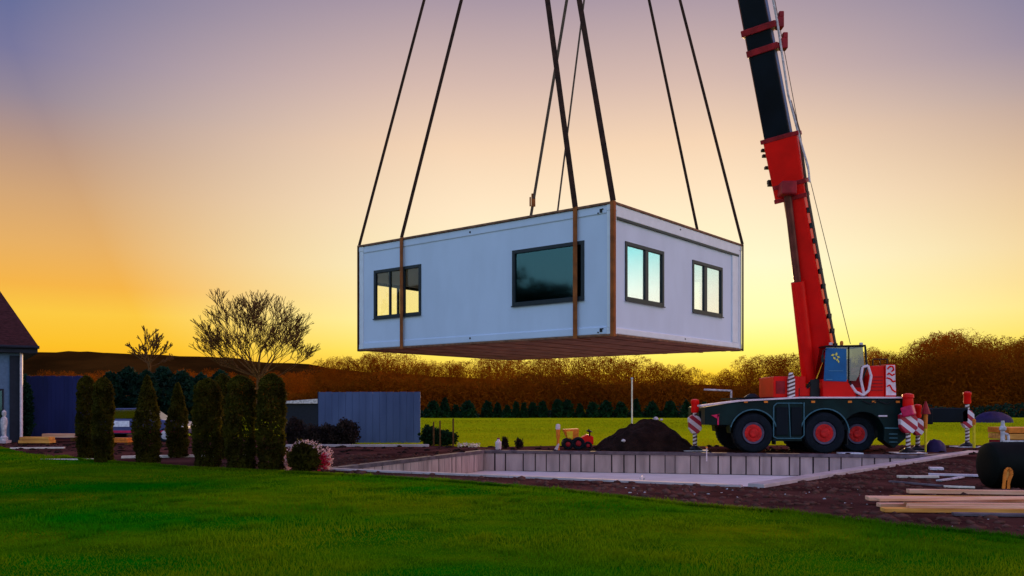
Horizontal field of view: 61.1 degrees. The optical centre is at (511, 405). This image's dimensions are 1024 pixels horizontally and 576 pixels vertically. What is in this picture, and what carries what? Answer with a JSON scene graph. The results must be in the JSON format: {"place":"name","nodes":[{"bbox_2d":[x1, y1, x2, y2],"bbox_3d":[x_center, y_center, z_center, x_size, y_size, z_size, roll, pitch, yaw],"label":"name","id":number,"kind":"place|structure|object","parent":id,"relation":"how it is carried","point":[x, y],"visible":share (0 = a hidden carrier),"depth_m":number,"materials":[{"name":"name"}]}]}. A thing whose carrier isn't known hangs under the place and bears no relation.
{"place":"outdoors","nodes":[
{"label":"outdoors","id":0,"kind":"place"},
{"bbox_2d":[0,446,1023,575],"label":"lawn","id":1,"kind":"structure","parent":0,"point":[440,549],"depth_m":10.10,"materials":[{"name":"green plant"}]},
{"bbox_2d":[0,434,1023,536],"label":"bare ground","id":2,"kind":"structure","parent":0,"point":[824,506],"depth_m":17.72,"materials":[{"name":"brown soil"}]},
{"bbox_2d":[0,410,10,442],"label":"statue","id":3,"kind":"object","parent":2,"relation":"on","point":[3,424],"visible":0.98,"depth_m":36.51,"materials":[{"name":"stone"}]},
{"bbox_2d":[0,292,39,441],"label":"house","id":4,"kind":"structure","parent":2,"relation":"on","point":[19,346],"depth_m":37.23,"materials":[{"name":"paint"}]},
{"bbox_2d":[0,389,3,418],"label":"window","id":5,"kind":"structure","parent":4,"relation":"in","point":[1,390],"depth_m":37.03,"materials":[{"name":"clear glass"}]},
{"bbox_2d":[23,382,36,436],"bbox_3d":[-21.389,0.359,38.203,0.768,3.046,0.671,0,0,0],"label":"corner shrub","id":6,"kind":"object","parent":2,"relation":"on","point":[28,416],"visible":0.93,"depth_m":38.08,"materials":[{"name":"green plant"}]},
{"bbox_2d":[18,437,55,444],"bbox_3d":[-19.382,1.445,35.400,1.274,0.310,0.500,0,0,0],"label":"timber stack","id":7,"kind":"object","parent":2,"relation":"on","point":[45,440],"visible":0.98,"depth_m":35.15,"materials":[{"name":"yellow wood"}]},
{"bbox_2d":[26,376,89,436],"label":"panel fence","id":8,"kind":"object","parent":2,"relation":"on","point":[54,400],"visible":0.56,"depth_m":41.99,"materials":[{"name":"blue metal"}]},
{"bbox_2d":[42,433,75,440],"bbox_3d":[-20.014,1.430,38.500,1.456,0.340,0.500,0,0,0],"label":"timber stack","id":9,"kind":"object","parent":2,"relation":"on","point":[72,436],"visible":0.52,"depth_m":38.25,"materials":[{"name":"brown wood"}]},
{"bbox_2d":[74,375,94,458],"bbox_3d":[-12.570,0.350,25.593,0.671,2.516,0.709,0,0,0],"label":"cypress","id":10,"kind":"object","parent":2,"relation":"on","point":[83,440],"visible":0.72,"depth_m":25.41,"materials":[{"name":"green plant"}]},
{"bbox_2d":[90,376,115,462],"bbox_3d":[-11.322,0.403,24.003,0.665,2.411,0.658,0,0,0],"label":"cypress","id":11,"kind":"object","parent":2,"relation":"on","point":[102,409],"visible":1,"depth_m":23.83,"materials":[{"name":"green plant"}]},
{"bbox_2d":[113,437,132,444],"bbox_3d":[-15.789,1.455,35.000,0.775,0.290,0.500,0,0,0],"label":"timber stack","id":12,"kind":"object","parent":2,"relation":"on","point":[127,440],"visible":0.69,"depth_m":34.75,"materials":[{"name":"orange wood"}]},
{"bbox_2d":[101,408,191,441],"bbox_3d":[-16.410,0.860,38.500,4.282,1.480,1.760,0,0,0],"label":"parked car","id":13,"kind":"object","parent":2,"relation":"on","point":[123,417],"visible":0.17,"depth_m":37.67,"materials":[{"name":"paint"}]},
{"bbox_2d":[130,375,162,462],"bbox_3d":[-9.928,0.380,23.618,0.841,2.446,0.854,0,0,0],"label":"cypress","id":14,"kind":"object","parent":2,"relation":"on","point":[147,404],"visible":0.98,"depth_m":23.41,"materials":[{"name":"green plant"}]},
{"bbox_2d":[164,382,189,457],"bbox_3d":[-10.223,0.446,26.508,0.766,2.317,0.754,0,0,0],"label":"cypress","id":15,"kind":"object","parent":2,"relation":"on","point":[177,441],"visible":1,"depth_m":26.33,"materials":[{"name":"green plant"}]},
{"bbox_2d":[190,377,224,467],"bbox_3d":[-7.767,0.451,22.105,0.855,2.319,0.856,0,0,0],"label":"cypress","id":16,"kind":"object","parent":2,"relation":"on","point":[210,392],"visible":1,"depth_m":21.88,"materials":[{"name":"green plant"}]},
{"bbox_2d":[212,373,229,458],"bbox_3d":[-8.620,0.324,25.804,0.690,2.562,0.716,0,0,0],"label":"cypress","id":17,"kind":"object","parent":2,"relation":"on","point":[223,379],"visible":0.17,"depth_m":25.62,"materials":[{"name":"green plant"}]},
{"bbox_2d":[222,374,257,468],"bbox_3d":[-6.661,0.423,21.299,0.873,2.387,0.895,0,0,0],"label":"cypress","id":18,"kind":"object","parent":2,"relation":"on","point":[231,431],"visible":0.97,"depth_m":21.07,"materials":[{"name":"green plant"}]},
{"bbox_2d":[253,373,289,470],"bbox_3d":[-5.824,0.402,21.002,0.851,2.397,0.827,0,0,0],"label":"cypress","id":19,"kind":"object","parent":2,"relation":"on","point":[274,453],"visible":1,"depth_m":20.78,"materials":[{"name":"green plant"}]},
{"bbox_2d":[283,416,305,443],"bbox_3d":[-8.651,1.085,34.516,1.021,1.306,0.948,0,0,0],"label":"shrub","id":20,"kind":"object","parent":2,"relation":"on","point":[293,428],"visible":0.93,"depth_m":34.25,"materials":[{"name":"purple plant"}]},
{"bbox_2d":[286,439,325,471],"bbox_3d":[-4.936,1.229,20.612,0.900,0.918,0.924,0,0,0],"label":"round bush","id":21,"kind":"object","parent":2,"relation":"on","point":[304,455],"visible":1,"depth_m":20.38,"materials":[{"name":"green plant"}]},
{"bbox_2d":[298,423,324,443],"bbox_3d":[-7.966,1.199,34.495,1.265,1.016,1.215,0,0,0],"label":"shrub","id":22,"kind":"object","parent":2,"relation":"on","point":[309,432],"visible":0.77,"depth_m":34.16,"materials":[{"name":"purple plant"}]},
{"bbox_2d":[318,446,333,470],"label":"flower clump","id":23,"kind":"object","parent":2,"relation":"on","point":[325,461],"visible":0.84,"depth_m":21.20,"materials":[{"name":"pink plant"}]},
{"bbox_2d":[315,422,339,443],"bbox_3d":[-7.290,1.197,34.487,1.193,1.065,1.212,0,0,-24],"label":"shrub","id":24,"kind":"object","parent":2,"relation":"on","point":[327,430],"visible":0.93,"depth_m":34.16,"materials":[{"name":"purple plant"}]},
{"bbox_2d":[334,417,360,443],"bbox_3d":[-6.617,1.089,34.506,1.282,1.262,1.127,0,0,0],"label":"shrub","id":25,"kind":"object","parent":2,"relation":"on","point":[347,432],"visible":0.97,"depth_m":34.24,"materials":[{"name":"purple plant"}]},
{"bbox_2d":[286,444,428,446],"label":"path kerb","id":26,"kind":"structure","parent":2,"relation":"on","point":[378,445],"depth_m":33.40,"materials":[{"name":"concrete"}]},
{"bbox_2d":[2,441,979,454],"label":"soil lumps","id":27,"kind":"object","parent":2,"relation":"on","point":[121,448],"visible":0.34,"depth_m":30.96,"materials":[{"name":"brown soil"}]},
{"bbox_2d":[326,468,742,486],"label":"pit kerb","id":28,"kind":"structure","parent":2,"relation":"on","point":[562,478],"depth_m":18.75,"materials":[{"name":"concrete"}]},
{"bbox_2d":[555,424,559,449],"bbox_3d":[1.610,1.135,30.900,0.222,0.930,0.200,0,0,0],"label":"barrier post","id":29,"kind":"object","parent":2,"relation":"on","point":[557,447],"visible":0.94,"depth_m":30.84,"materials":[{"name":"orange plastic"}]},
{"bbox_2d":[561,428,593,449],"bbox_3d":[2.372,1.225,31.510,1.127,0.750,0.980,0,0,0],"label":"train","id":30,"kind":"object","parent":2,"relation":"on","point":[572,439],"visible":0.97,"depth_m":31.10,"materials":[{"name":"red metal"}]},
{"bbox_2d":[591,419,691,451],"bbox_3d":[4.742,1.057,31.376,3.817,1.146,3.082,0,0,0],"label":"soil mound","id":31,"kind":"object","parent":2,"relation":"on","point":[646,435],"visible":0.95,"depth_m":30.44,"materials":[{"name":"brown soil"}]},
{"bbox_2d":[688,0,973,452],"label":"mobile crane","id":32,"kind":"object","parent":2,"relation":"on","point":[846,399],"visible":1,"depth_m":29.02,"materials":[{"name":"paint"}]},
{"bbox_2d":[776,407,801,434],"bbox_3d":[9.256,0.535,29.000,0.856,0.936,0.060,0,0,0],"label":"locker door","id":33,"kind":"structure","parent":32,"relation":"in","point":[781,412],"depth_m":28.97,"materials":[{"name":"black metal"}]},
{"bbox_3d":[1.360,-20.745,23.098,3.620,0.709,1.950,0,0,0],"label":"lifting spreader","id":34,"kind":"object","parent":32,"relation":"hanging from","visible":0},
{"bbox_2d":[357,0,425,351],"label":"lifting sling","id":35,"kind":"object","parent":34,"relation":"hanging from","point":[391,122],"visible":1,"depth_m":23.45,"materials":[{"name":"black fabric"}]},
{"bbox_2d":[358,201,741,359],"bbox_3d":[1.022,-2.894,23.441,8.163,2.872,6.470,0,0,39],"label":"house module","id":36,"kind":"object","parent":35,"relation":"hanging from","point":[500,290],"visible":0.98,"depth_m":20.70,"materials":[{"name":"metal"}]},
{"bbox_2d":[373,264,420,319],"bbox_3d":[-2.996,-2.933,22.618,1.790,1.317,0.100,0,0,39],"label":"window","id":37,"kind":"structure","parent":36,"relation":"in","point":[390,270],"depth_m":22.65,"materials":[{"name":"black metal"}]},
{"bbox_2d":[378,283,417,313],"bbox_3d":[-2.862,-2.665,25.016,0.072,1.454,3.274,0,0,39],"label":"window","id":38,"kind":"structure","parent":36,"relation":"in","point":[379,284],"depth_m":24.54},
{"bbox_2d":[511,240,583,306],"bbox_3d":[0.794,-2.933,19.533,2.037,1.317,0.100,0,0,39],"label":"window","id":39,"kind":"structure","parent":36,"relation":"in","point":[541,275],"depth_m":19.57,"materials":[{"name":"black glass"}]},
{"bbox_2d":[625,241,665,307],"bbox_3d":[2.992,-2.918,19.527,0.100,1.307,1.711,0,0,39],"label":"window","id":40,"kind":"structure","parent":36,"relation":"in","point":[644,266],"depth_m":19.51,"materials":[{"name":"glass"}]},
{"bbox_2d":[692,260,723,317],"bbox_3d":[4.944,-2.918,21.922,0.100,1.307,1.675,0,0,39],"label":"window","id":41,"kind":"structure","parent":36,"relation":"in","point":[707,279],"depth_m":21.92,"materials":[{"name":"glass"}]},
{"bbox_2d":[400,0,462,349],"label":"lifting sling","id":42,"kind":"object","parent":34,"relation":"hanging from","point":[421,160],"visible":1,"depth_m":22.49,"materials":[{"name":"black fabric"}]},
{"bbox_2d":[511,0,567,359],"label":"lifting sling","id":43,"kind":"object","parent":34,"relation":"hanging from","point":[532,200],"visible":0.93,"depth_m":27.00,"materials":[{"name":"fabric"}]},
{"bbox_2d":[539,0,584,358],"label":"lifting sling","id":44,"kind":"object","parent":34,"relation":"hanging from","point":[569,117],"visible":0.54,"depth_m":26.41,"materials":[{"name":"fabric"}]},
{"bbox_2d":[545,0,590,339],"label":"lifting sling","id":45,"kind":"object","parent":34,"relation":"hanging from","point":[561,108],"visible":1,"depth_m":19.23,"materials":[{"name":"black fabric"}]},
{"bbox_2d":[577,0,615,336],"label":"lifting sling","id":46,"kind":"object","parent":34,"relation":"hanging from","point":[608,177],"visible":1,"depth_m":18.51,"materials":[{"name":"black fabric"}]},
{"bbox_2d":[648,0,702,352],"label":"lifting sling","id":47,"kind":"object","parent":34,"relation":"hanging from","point":[672,113],"visible":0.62,"depth_m":23.92,"materials":[{"name":"black fabric"}]},
{"bbox_2d":[679,0,743,351],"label":"lifting sling","id":48,"kind":"object","parent":34,"relation":"hanging from","point":[711,122],"visible":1,"depth_m":23.32,"materials":[{"name":"black fabric"}]},
{"bbox_2d":[748,450,977,487],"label":"pit kerb","id":49,"kind":"structure","parent":2,"relation":"on","point":[782,481],"depth_m":20.32,"materials":[{"name":"concrete"}]},
{"bbox_2d":[876,502,905,506],"bbox_3d":[8.024,1.558,13.351,4.617,0.060,0.242,0,-2,5],"label":"plank","id":50,"kind":"object","parent":2,"relation":"on","point":[879,504],"visible":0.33,"depth_m":13.43,"materials":[{"name":"brown wood"}]},
{"bbox_2d":[865,496,1023,502],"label":"plank","id":51,"kind":"object","parent":50,"relation":"on","point":[870,498],"visible":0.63,"depth_m":13.68,"materials":[{"name":"brown wood"}]},
{"bbox_2d":[875,496,1023,501],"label":"plank","id":52,"kind":"object","parent":51,"relation":"on","point":[954,498],"visible":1,"depth_m":13.36,"materials":[{"name":"brown wood"}]},
{"bbox_2d":[903,502,1023,504],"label":"plank","id":53,"kind":"object","parent":50,"relation":"on","point":[940,503],"visible":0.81,"depth_m":13.18,"materials":[{"name":"brown wood"}]},
{"bbox_2d":[889,480,943,486],"bbox_3d":[8.055,1.562,17.300,0.104,0.035,1.177,-1,0,-32],"label":"plank","id":54,"kind":"object","parent":2,"relation":"on","point":[926,484],"visible":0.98,"depth_m":17.22,"materials":[{"name":"grey wood"}]},
{"bbox_2d":[897,475,938,477],"bbox_3d":[8.836,1.555,18.874,0.852,0.050,0.162,0,0,3],"label":"plank","id":55,"kind":"object","parent":2,"relation":"on","point":[918,476],"visible":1,"depth_m":18.82,"materials":[{"name":"grey wood"}]},
{"bbox_2d":[921,401,930,451],"bbox_3d":[14.117,0.730,29.600,0.309,1.740,0.309,0,0,0],"label":"marker post","id":56,"kind":"object","parent":2,"relation":"on","point":[925,411],"visible":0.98,"depth_m":29.56,"materials":[{"name":"yellow plastic"}]},
{"bbox_2d":[927,439,945,451],"bbox_3d":[14.555,1.394,29.799,0.707,0.473,0.612,0,0,0],"label":"soil mound","id":57,"kind":"object","parent":2,"relation":"on","point":[934,445],"visible":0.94,"depth_m":29.59,"materials":[{"name":"brown soil"}]},
{"bbox_2d":[880,507,1023,512],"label":"plank","id":58,"kind":"object","parent":2,"relation":"on","point":[913,510],"visible":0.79,"depth_m":12.80,"materials":[{"name":"brown wood"}]},
{"bbox_2d":[906,505,1023,508],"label":"plank","id":59,"kind":"object","parent":58,"relation":"on","point":[973,506],"visible":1,"depth_m":12.81,"materials":[{"name":"brown wood"}]},
{"bbox_2d":[928,473,977,476],"bbox_3d":[9.830,1.545,19.200,1.102,0.050,0.144,0,0,21],"label":"plank","id":60,"kind":"object","parent":2,"relation":"on","point":[965,475],"visible":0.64,"depth_m":19.16,"materials":[{"name":"paint"}]},
{"bbox_2d":[906,489,1023,494],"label":"plank","id":61,"kind":"object","parent":2,"relation":"on","point":[967,491],"visible":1,"depth_m":15.30,"materials":[{"name":"brown wood"}]},
{"bbox_2d":[951,512,1023,516],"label":"plank","id":62,"kind":"object","parent":2,"relation":"on","point":[986,514],"visible":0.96,"depth_m":12.40,"materials":[{"name":"brown wood"}]},
{"bbox_2d":[976,440,1023,487],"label":"black tank","id":63,"kind":"object","parent":2,"relation":"on","point":[994,460],"visible":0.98,"depth_m":16.57,"materials":[{"name":"plastic"}]},
{"bbox_2d":[999,421,1009,439],"bbox_3d":[13.333,1.010,23.500,0.264,1.180,0.199,0,0,0],"label":"standpipe","id":64,"kind":"object","parent":2,"relation":"on","point":[1003,429],"visible":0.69,"depth_m":23.45,"materials":[{"name":"metal"}]},
{"bbox_2d":[988,427,1023,441],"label":"board stack","id":65,"kind":"object","parent":2,"relation":"on","point":[1016,433],"visible":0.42,"depth_m":24.89,"materials":[{"name":"orange wood"}]},
{"bbox_2d":[1002,467,1012,488],"bbox_3d":[9.304,1.367,16.295,0.205,0.410,0.050,0,0,0],"label":"orange strap","id":66,"kind":"object","parent":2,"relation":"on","point":[1007,475],"visible":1,"depth_m":16.27,"materials":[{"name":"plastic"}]},
{"bbox_2d":[0,0,1023,385],"label":"sky","id":67,"kind":"structure","parent":0,"point":[156,155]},
{"bbox_2d":[23,351,1002,407],"bbox_3d":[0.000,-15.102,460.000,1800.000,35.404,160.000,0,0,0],"label":"hill","id":68,"kind":"structure","parent":0,"point":[82,363],"depth_m":459.71,"materials":[{"name":"brown plant"}]},
{"bbox_2d":[187,409,1023,446],"bbox_3d":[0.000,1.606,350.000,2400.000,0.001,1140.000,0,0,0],"label":"field","id":69,"kind":"structure","parent":0,"point":[537,425],"depth_m":57.31,"materials":[{"name":"green plant"}]},
{"bbox_2d":[98,370,128,407],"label":"conifer","id":70,"kind":"object","parent":69,"relation":"on","point":[116,382],"visible":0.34,"depth_m":49.72,"materials":[{"name":"green plant"}]},
{"bbox_2d":[117,365,138,407],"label":"conifer","id":71,"kind":"object","parent":69,"relation":"on","point":[126,374],"visible":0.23,"depth_m":50.58,"materials":[{"name":"green plant"}]},
{"bbox_2d":[124,369,164,412],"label":"conifer","id":72,"kind":"object","parent":69,"relation":"on","point":[134,391],"visible":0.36,"depth_m":49.65,"materials":[{"name":"green plant"}]},
{"bbox_2d":[125,325,173,370],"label":"bare tree","id":73,"kind":"object","parent":69,"relation":"on","point":[156,340],"visible":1,"depth_m":149.57,"materials":[{"name":"brown plant"}]},
{"bbox_2d":[153,366,173,406],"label":"conifer","id":74,"kind":"object","parent":69,"relation":"on","point":[163,375],"visible":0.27,"depth_m":51.59,"materials":[{"name":"green plant"}]},
{"bbox_2d":[160,369,195,420],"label":"conifer","id":75,"kind":"object","parent":69,"relation":"on","point":[184,379],"visible":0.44,"depth_m":49.57,"materials":[{"name":"green plant"}]},
{"bbox_2d":[202,369,242,432],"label":"conifer","id":76,"kind":"object","parent":69,"relation":"on","point":[217,372],"visible":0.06,"depth_m":49.75,"materials":[{"name":"green plant"}]},
{"bbox_2d":[189,288,320,418],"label":"bare tree","id":77,"kind":"object","parent":69,"relation":"on","point":[256,308],"visible":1,"depth_m":79.05,"materials":[{"name":"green plant"}]},
{"bbox_2d":[285,399,317,427],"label":"shed","id":78,"kind":"structure","parent":69,"relation":"on","point":[306,411],"depth_m":60.00,"materials":[{"name":"metal"}]},
{"bbox_2d":[318,392,420,442],"bbox_3d":[-6.104,0.518,37.039,4.392,2.193,0.123,0,0,0],"label":"panel fence","id":79,"kind":"object","parent":69,"relation":"on","point":[386,417],"visible":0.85,"depth_m":36.99,"materials":[{"name":"blue metal"}]},
{"bbox_2d":[418,424,438,445],"bbox_3d":[-3.294,1.222,34.621,1.005,0.990,0.959,0,0,0],"label":"shrub","id":80,"kind":"object","parent":69,"relation":"on","point":[426,434],"visible":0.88,"depth_m":34.35,"materials":[{"name":"green plant"}]},
{"bbox_2d":[423,400,442,417],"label":"evergreen shrub","id":81,"kind":"object","parent":69,"relation":"on","point":[433,410],"visible":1,"depth_m":108.92,"materials":[{"name":"green plant"}]},
{"bbox_2d":[434,429,458,445],"bbox_3d":[-2.696,1.332,34.603,1.171,0.776,1.111,0,0,0],"label":"shrub","id":82,"kind":"object","parent":69,"relation":"on","point":[446,437],"visible":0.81,"depth_m":34.33,"materials":[{"name":"green plant"}]},
{"bbox_2d":[439,397,453,417],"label":"evergreen shrub","id":83,"kind":"object","parent":69,"relation":"on","point":[445,409],"visible":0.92,"depth_m":110.02,"materials":[{"name":"green plant"}]},
{"bbox_2d":[457,400,478,417],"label":"evergreen shrub","id":84,"kind":"object","parent":69,"relation":"on","point":[468,407],"visible":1,"depth_m":108.81,"materials":[{"name":"green plant"}]},
{"bbox_2d":[480,400,493,417],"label":"evergreen shrub","id":85,"kind":"object","parent":69,"relation":"on","point":[487,409],"visible":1,"depth_m":110.07,"materials":[{"name":"green plant"}]},
{"bbox_2d":[493,401,502,417],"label":"evergreen shrub","id":86,"kind":"object","parent":69,"relation":"on","point":[497,412],"visible":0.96,"depth_m":110.57,"materials":[{"name":"green plant"}]},
{"bbox_2d":[501,404,511,417],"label":"evergreen shrub","id":87,"kind":"object","parent":69,"relation":"on","point":[506,411],"visible":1,"depth_m":109.22,"materials":[{"name":"green plant"}]},
{"bbox_2d":[511,401,519,417],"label":"evergreen shrub","id":88,"kind":"object","parent":69,"relation":"on","point":[515,410],"visible":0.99,"depth_m":108.98,"materials":[{"name":"green plant"}]},
{"bbox_2d":[519,402,528,417],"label":"evergreen shrub","id":89,"kind":"object","parent":69,"relation":"on","point":[524,412],"visible":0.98,"depth_m":108.81,"materials":[{"name":"green plant"}]},
{"bbox_2d":[28,328,1023,411],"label":"woodland","id":90,"kind":"object","parent":69,"relation":"on","point":[946,343],"visible":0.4,"depth_m":145.17,"materials":[{"name":"brown plant"}]},
{"bbox_2d":[527,402,537,417],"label":"evergreen shrub","id":91,"kind":"object","parent":69,"relation":"on","point":[532,410],"visible":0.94,"depth_m":110.30,"materials":[{"name":"green plant"}]},
{"bbox_2d":[537,400,547,417],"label":"evergreen shrub","id":92,"kind":"object","parent":69,"relation":"on","point":[542,410],"visible":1,"depth_m":110.02,"materials":[{"name":"green plant"}]},
{"bbox_2d":[549,399,565,417],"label":"evergreen shrub","id":93,"kind":"object","parent":69,"relation":"on","point":[557,407],"visible":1,"depth_m":109.43,"materials":[{"name":"green plant"}]},
{"bbox_2d":[560,399,575,417],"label":"evergreen shrub","id":94,"kind":"object","parent":69,"relation":"on","point":[567,404],"visible":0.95,"depth_m":109.76,"materials":[{"name":"green plant"}]},
{"bbox_2d":[574,403,585,417],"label":"evergreen shrub","id":95,"kind":"object","parent":69,"relation":"on","point":[579,412],"visible":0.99,"depth_m":110.06,"materials":[{"name":"green plant"}]},
{"bbox_2d":[585,401,600,417],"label":"evergreen shrub","id":96,"kind":"object","parent":69,"relation":"on","point":[592,410],"visible":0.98,"depth_m":109.49,"materials":[{"name":"green plant"}]},
{"bbox_2d":[599,400,614,417],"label":"evergreen shrub","id":97,"kind":"object","parent":69,"relation":"on","point":[606,409],"visible":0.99,"depth_m":109.88,"materials":[{"name":"green plant"}]},
{"bbox_2d":[613,401,628,417],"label":"evergreen shrub","id":98,"kind":"object","parent":69,"relation":"on","point":[621,411],"visible":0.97,"depth_m":109.61,"materials":[{"name":"green plant"}]},
{"bbox_2d":[239,350,1023,415],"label":"brushwood","id":99,"kind":"object","parent":69,"relation":"on","point":[676,392],"visible":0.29,"depth_m":124.22,"materials":[{"name":"brown plant"}]},
{"bbox_2d":[631,377,632,423],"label":"field pole","id":100,"kind":"object","parent":69,"relation":"on","point":[632,400],"visible":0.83,"depth_m":59.96,"materials":[{"name":"metal"}]},
{"bbox_2d":[628,398,643,417],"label":"evergreen shrub","id":101,"kind":"object","parent":69,"relation":"on","point":[637,412],"visible":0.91,"depth_m":110.63,"materials":[{"name":"green plant"}]},
{"bbox_2d":[643,400,659,417],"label":"evergreen shrub","id":102,"kind":"object","parent":69,"relation":"on","point":[652,409],"visible":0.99,"depth_m":110.39,"materials":[{"name":"green plant"}]},
{"bbox_2d":[662,401,678,417],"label":"evergreen shrub","id":103,"kind":"object","parent":69,"relation":"on","point":[669,410],"visible":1,"depth_m":110.26,"materials":[{"name":"green plant"}]},
{"bbox_2d":[679,399,690,417],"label":"evergreen shrub","id":104,"kind":"object","parent":69,"relation":"on","point":[684,409],"visible":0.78,"depth_m":109.67,"materials":[{"name":"green plant"}]},
{"bbox_2d":[420,402,1023,417],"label":"undergrowth","id":105,"kind":"object","parent":69,"relation":"on","point":[981,409],"visible":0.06,"depth_m":113.12,"materials":[{"name":"green plant"}]},
{"bbox_2d":[975,411,1013,422],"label":"covered load","id":106,"kind":"object","parent":69,"relation":"on","point":[992,417],"visible":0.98,"depth_m":79.33},
{"bbox_2d":[471,471,792,486],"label":"pit floor","id":107,"kind":"structure","parent":0,"point":[744,480],"depth_m":27.85,"materials":[{"name":"grey concrete"}]},
{"bbox_2d":[320,450,484,472],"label":"pit wall","id":108,"kind":"structure","parent":107,"relation":"on","point":[466,462],"depth_m":27.05,"materials":[{"name":"grey concrete"}]},
{"bbox_2d":[483,450,919,475],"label":"pit wall","id":109,"kind":"structure","parent":107,"relation":"on","point":[787,464],"depth_m":28.89,"materials":[{"name":"grey concrete"}]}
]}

